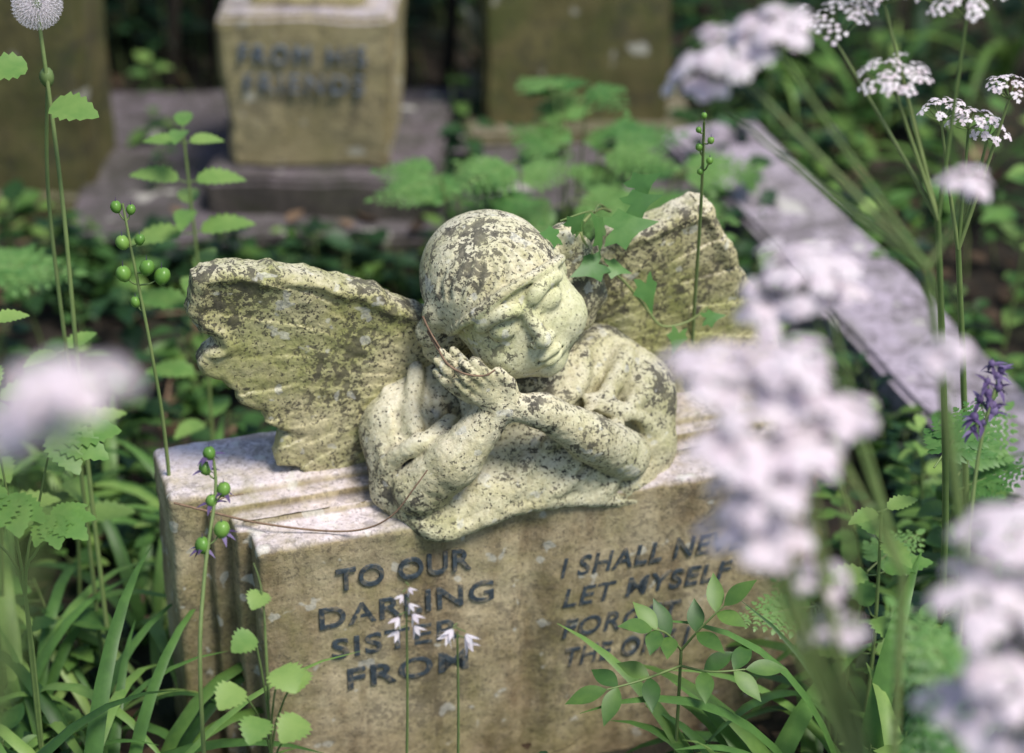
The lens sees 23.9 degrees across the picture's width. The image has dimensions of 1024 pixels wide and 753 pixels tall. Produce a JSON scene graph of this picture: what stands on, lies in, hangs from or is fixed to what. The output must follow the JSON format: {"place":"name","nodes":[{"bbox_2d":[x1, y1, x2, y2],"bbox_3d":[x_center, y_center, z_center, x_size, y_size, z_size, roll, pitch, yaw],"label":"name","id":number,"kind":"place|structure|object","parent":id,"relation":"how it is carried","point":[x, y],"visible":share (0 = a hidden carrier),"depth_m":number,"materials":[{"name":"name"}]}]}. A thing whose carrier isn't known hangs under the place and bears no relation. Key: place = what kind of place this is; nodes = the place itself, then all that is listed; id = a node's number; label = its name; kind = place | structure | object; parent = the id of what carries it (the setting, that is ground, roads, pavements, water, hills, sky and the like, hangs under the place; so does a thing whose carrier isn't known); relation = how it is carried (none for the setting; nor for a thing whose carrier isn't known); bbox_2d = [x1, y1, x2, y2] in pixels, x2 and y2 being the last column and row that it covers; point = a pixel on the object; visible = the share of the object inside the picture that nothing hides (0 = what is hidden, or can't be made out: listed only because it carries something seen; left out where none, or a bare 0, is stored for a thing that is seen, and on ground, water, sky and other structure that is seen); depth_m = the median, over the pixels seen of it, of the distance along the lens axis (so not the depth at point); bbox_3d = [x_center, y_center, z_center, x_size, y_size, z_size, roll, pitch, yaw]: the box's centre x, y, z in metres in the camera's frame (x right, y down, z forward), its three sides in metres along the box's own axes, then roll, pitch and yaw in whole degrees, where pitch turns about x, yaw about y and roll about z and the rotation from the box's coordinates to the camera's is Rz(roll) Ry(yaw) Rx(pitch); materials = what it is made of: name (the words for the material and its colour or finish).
{"place":"outdoors","nodes":[
{"label":"outdoors","id":0,"kind":"place"},
{"bbox_2d":[0,0,1023,752],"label":"ground","id":1,"kind":"structure","parent":0,"point":[988,278],"depth_m":3.87,"materials":[{"name":"soil"}]},
{"bbox_2d":[0,308,54,649],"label":"young nettle","id":2,"kind":"object","parent":1,"relation":"on","point":[9,315],"visible":0.42,"depth_m":2.64,"materials":[{"name":"green plant"}]},
{"bbox_2d":[0,0,115,229],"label":"stone pillar","id":3,"kind":"structure","parent":1,"relation":"on","point":[74,38],"depth_m":3.83,"materials":[{"name":"stone"}]},
{"bbox_2d":[0,0,115,694],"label":"dandelion","id":4,"kind":"object","parent":1,"relation":"on","point":[69,106],"visible":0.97,"depth_m":2.55,"materials":[{"name":"plant"}]},
{"bbox_2d":[0,409,121,749],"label":"sycamore seedling","id":5,"kind":"object","parent":1,"relation":"on","point":[72,518],"visible":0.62,"depth_m":2.39,"materials":[{"name":"green plant"}]},
{"bbox_2d":[0,355,139,722],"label":"cow parsley","id":6,"kind":"object","parent":1,"relation":"on","point":[54,386],"visible":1,"depth_m":1.13,"materials":[{"name":"white plant"}]},
{"bbox_2d":[25,331,135,646],"bbox_3d":[-0.515,0.146,2.796,0.131,0.431,0.108,8,31,14],"label":"young nettle","id":7,"kind":"object","parent":1,"relation":"on","point":[106,509],"visible":0.3,"depth_m":2.77,"materials":[{"name":"green plant"}]},
{"bbox_2d":[110,198,170,475],"bbox_3d":[-0.383,0.108,2.633,0.060,0.660,0.039,0,30,0],"label":"bluebell seed stalk","id":8,"kind":"object","parent":1,"relation":"on","point":[162,275],"visible":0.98,"depth_m":2.50,"materials":[{"name":"green plant"}]},
{"bbox_2d":[129,111,255,440],"bbox_3d":[-0.388,-0.054,3.010,0.138,0.564,0.108,-22,36,-32],"label":"young nettle","id":9,"kind":"object","parent":1,"relation":"on","point":[162,297],"visible":0.81,"depth_m":2.94,"materials":[{"name":"green plant"}]},
{"bbox_2d":[189,443,236,752],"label":"bluebell seed stalk","id":10,"kind":"object","parent":1,"relation":"on","point":[222,529],"visible":1,"depth_m":2.34,"materials":[{"name":"green plant"}]},
{"bbox_2d":[214,563,312,752],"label":"garlic mustard","id":11,"kind":"object","parent":1,"relation":"on","point":[291,678],"visible":1,"depth_m":2.30,"materials":[{"name":"green plant"}]},
{"bbox_2d":[70,88,705,289],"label":"grave kerb","id":12,"kind":"structure","parent":1,"relation":"on","point":[132,114],"depth_m":3.87,"materials":[{"name":"stone"}]},
{"bbox_2d":[205,0,451,219],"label":"inscribed gravestone","id":13,"kind":"object","parent":12,"relation":"on","point":[323,120],"visible":0.89,"depth_m":3.74,"materials":[{"name":"stone"}]},
{"bbox_2d":[388,582,425,752],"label":"white bluebell","id":14,"kind":"object","parent":1,"relation":"on","point":[415,618],"visible":1,"depth_m":2.30,"materials":[{"name":"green plant"}]},
{"bbox_2d":[437,623,480,752],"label":"white bluebell","id":15,"kind":"object","parent":1,"relation":"on","point":[447,635],"visible":1,"depth_m":2.30,"materials":[{"name":"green plant"}]},
{"bbox_2d":[153,192,809,752],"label":"angel gravestone","id":16,"kind":"object","parent":1,"relation":"on","point":[563,482],"visible":0.88,"depth_m":2.61,"materials":[{"name":"stone"}]},
{"bbox_2d":[174,316,495,531],"bbox_3d":[-0.188,0.052,2.499,0.342,0.247,0.036,1,30,1],"label":"dry twig","id":17,"kind":"object","parent":16,"relation":"on","point":[433,340],"visible":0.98,"depth_m":2.54,"materials":[{"name":"brown wood"}]},
{"bbox_2d":[540,172,725,350],"bbox_3d":[0.132,-0.099,2.602,0.145,0.205,0.179,15,33,24],"label":"ivy sprig","id":18,"kind":"object","parent":16,"relation":"on","point":[630,224],"visible":1,"depth_m":2.58,"materials":[{"name":"green plant"}]},
{"bbox_2d":[0,0,963,486],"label":"dead branches","id":19,"kind":"object","parent":1,"relation":"on","point":[448,54],"visible":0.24,"depth_m":4.32,"materials":[{"name":"wood"}]},
{"bbox_2d":[0,0,1023,752],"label":"undergrowth","id":20,"kind":"object","parent":1,"relation":"on","point":[904,472],"visible":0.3,"depth_m":3.63,"materials":[{"name":"green plant"}]},
{"bbox_2d":[0,0,1023,752],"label":"bluebell leaves","id":21,"kind":"object","parent":1,"relation":"on","point":[722,722],"visible":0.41,"depth_m":2.69,"materials":[{"name":"green plant"}]},
{"bbox_2d":[0,76,1023,743],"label":"parsley foliage","id":22,"kind":"object","parent":1,"relation":"on","point":[622,144],"visible":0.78,"depth_m":3.32,"materials":[{"name":"green plant"}]},
{"bbox_2d":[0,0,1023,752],"bbox_3d":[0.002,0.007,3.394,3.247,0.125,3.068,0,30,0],"label":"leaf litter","id":23,"kind":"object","parent":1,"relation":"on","point":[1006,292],"visible":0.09,"depth_m":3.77,"materials":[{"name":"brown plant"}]},
{"bbox_2d":[458,0,688,145],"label":"stone pillar","id":24,"kind":"structure","parent":1,"relation":"on","point":[625,44],"depth_m":3.98,"materials":[{"name":"stone"}]},
{"bbox_2d":[565,573,787,752],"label":"ash seedling","id":25,"kind":"object","parent":1,"relation":"on","point":[648,619],"visible":0.99,"depth_m":2.42,"materials":[{"name":"green plant"}]},
{"bbox_2d":[691,110,713,345],"bbox_3d":[0.208,0.007,2.734,0.020,0.734,0.157,3,30,6],"label":"bluebell seed stalk","id":26,"kind":"object","parent":1,"relation":"on","point":[699,146],"visible":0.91,"depth_m":2.57,"materials":[{"name":"green plant"}]},
{"bbox_2d":[655,335,877,752],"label":"cow parsley","id":27,"kind":"object","parent":1,"relation":"on","point":[774,540],"visible":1,"depth_m":1.51,"materials":[{"name":"white plant"}]},
{"bbox_2d":[733,239,906,752],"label":"cow parsley","id":28,"kind":"object","parent":1,"relation":"on","point":[830,275],"visible":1,"depth_m":1.72,"materials":[{"name":"white plant"}]},
{"bbox_2d":[661,4,993,752],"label":"cow parsley","id":29,"kind":"object","parent":1,"relation":"on","point":[758,46],"visible":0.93,"depth_m":1.77,"materials":[{"name":"white plant"}]},
{"bbox_2d":[788,559,869,728],"bbox_3d":[0.286,0.515,1.743,0.238,0.845,0.068,12,32,20],"label":"cow parsley","id":30,"kind":"object","parent":1,"relation":"on","point":[848,639],"visible":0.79,"depth_m":1.58,"materials":[{"name":"white plant"}]},
{"bbox_2d":[659,121,1023,560],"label":"grave kerb","id":31,"kind":"structure","parent":1,"relation":"on","point":[886,328],"depth_m":3.51,"materials":[{"name":"stone"}]},
{"bbox_2d":[816,494,932,708],"bbox_3d":[0.382,0.293,2.603,0.106,0.370,0.100,15,33,24],"label":"young nettle","id":32,"kind":"object","parent":1,"relation":"on","point":[867,595],"visible":0.62,"depth_m":2.55,"materials":[{"name":"green plant"}]},
{"bbox_2d":[782,0,1021,674],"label":"cow parsley","id":33,"kind":"object","parent":1,"relation":"on","point":[934,440],"visible":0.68,"depth_m":2.23,"materials":[{"name":"white plant"}]},
{"bbox_2d":[911,336,1023,752],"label":"cow parsley","id":34,"kind":"object","parent":1,"relation":"on","point":[992,697],"visible":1,"depth_m":1.46,"materials":[{"name":"white plant"}]},
{"bbox_2d":[916,74,1023,642],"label":"cow parsley","id":35,"kind":"object","parent":1,"relation":"on","point":[989,472],"visible":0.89,"depth_m":2.49,"materials":[{"name":"white plant"}]},
{"bbox_2d":[953,358,1012,682],"bbox_3d":[0.452,0.272,2.397,0.051,0.612,0.125,0,30,0],"label":"bluebell flower","id":36,"kind":"object","parent":1,"relation":"on","point":[992,407],"visible":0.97,"depth_m":2.30,"materials":[{"name":"purple plant"}]},
{"bbox_2d":[980,164,1023,350],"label":"young nettle","id":37,"kind":"object","parent":1,"relation":"on","point":[1005,213],"visible":1,"depth_m":3.43,"materials":[{"name":"green plant"}]}
]}

